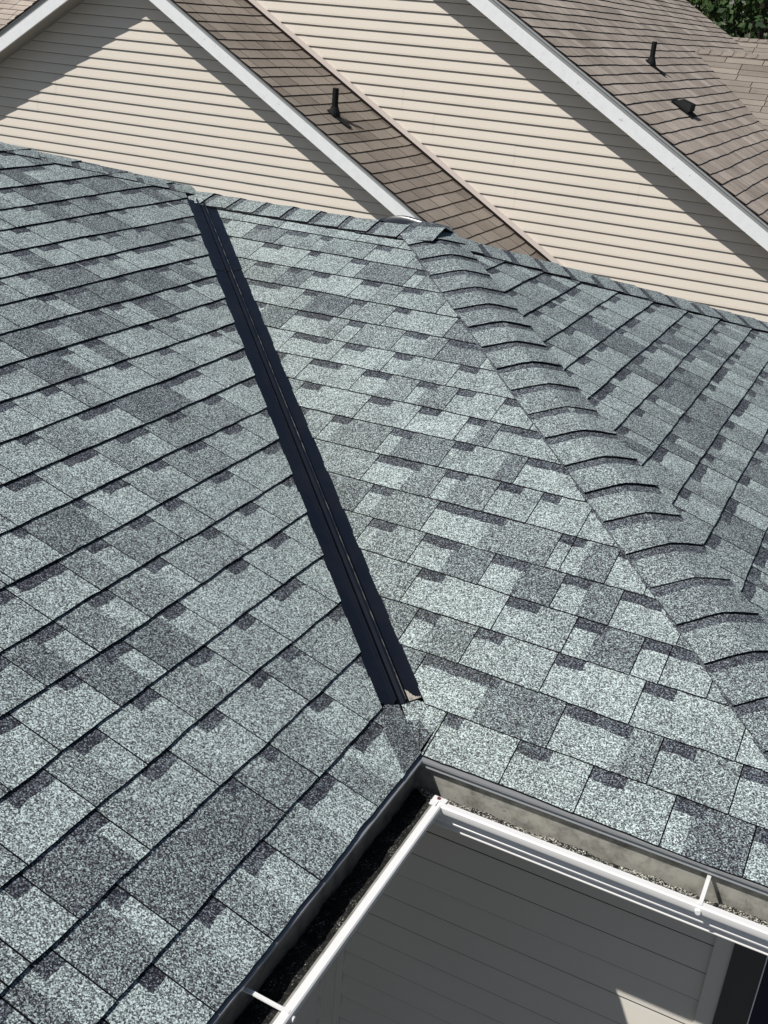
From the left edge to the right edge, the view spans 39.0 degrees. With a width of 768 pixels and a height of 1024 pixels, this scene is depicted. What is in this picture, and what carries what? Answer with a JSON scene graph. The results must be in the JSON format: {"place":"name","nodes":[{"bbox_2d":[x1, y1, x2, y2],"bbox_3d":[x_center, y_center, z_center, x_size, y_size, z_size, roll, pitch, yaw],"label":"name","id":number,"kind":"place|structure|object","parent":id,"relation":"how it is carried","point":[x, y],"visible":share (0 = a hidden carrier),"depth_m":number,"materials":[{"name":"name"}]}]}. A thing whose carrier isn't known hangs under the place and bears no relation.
{"place":"outdoors","nodes":[
{"label":"outdoors","id":0,"kind":"place"},
{"bbox_2d":[694,0,766,38],"label":"sky","id":1,"kind":"structure","parent":0,"point":[765,34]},
{"label":"ground","id":2,"kind":"structure","parent":0,"visible":0},
{"bbox_2d":[0,0,36,28],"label":"townhouse","id":3,"kind":"structure","parent":2,"relation":"on","point":[10,10],"depth_m":17.14,"materials":[{"name":"beige"}]},
{"bbox_2d":[0,0,545,260],"bbox_3d":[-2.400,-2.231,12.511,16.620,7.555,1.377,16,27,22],"label":"townhouse","id":4,"kind":"structure","parent":2,"relation":"on","point":[243,99],"depth_m":10.98,"materials":[{"name":"beige plastic"}]},
{"bbox_2d":[0,142,767,1023],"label":"house","id":5,"kind":"structure","parent":2,"relation":"on","point":[382,620],"depth_m":2.98,"materials":[{"name":"grey"}]},
{"bbox_2d":[712,943,767,1023],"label":"window","id":6,"kind":"structure","parent":5,"relation":"in","point":[743,999],"depth_m":2.87,"materials":[{"name":"grey glass"}]},
{"bbox_2d":[245,0,767,321],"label":"townhouse","id":7,"kind":"structure","parent":2,"relation":"on","point":[624,141],"depth_m":10.70,"materials":[{"name":"beige plastic"}]},
{"bbox_2d":[690,0,757,34],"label":"broadleaf tree","id":8,"kind":"object","parent":2,"relation":"on","point":[707,8],"depth_m":26.25,"materials":[{"name":"green plant"}]},
{"bbox_2d":[690,0,758,33],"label":"broadleaf tree","id":9,"kind":"object","parent":2,"relation":"on","point":[756,5],"visible":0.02,"depth_m":33.93,"materials":[{"name":"green plant"}]},
{"bbox_2d":[686,0,767,39],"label":"broadleaf tree","id":10,"kind":"object","parent":2,"relation":"on","point":[758,16],"visible":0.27,"depth_m":25.21,"materials":[{"name":"green plant"}]},
{"bbox_2d":[694,37,767,130],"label":"townhouse","id":11,"kind":"structure","parent":2,"relation":"on","point":[743,77],"depth_m":14.49,"materials":[{"name":"beige"}]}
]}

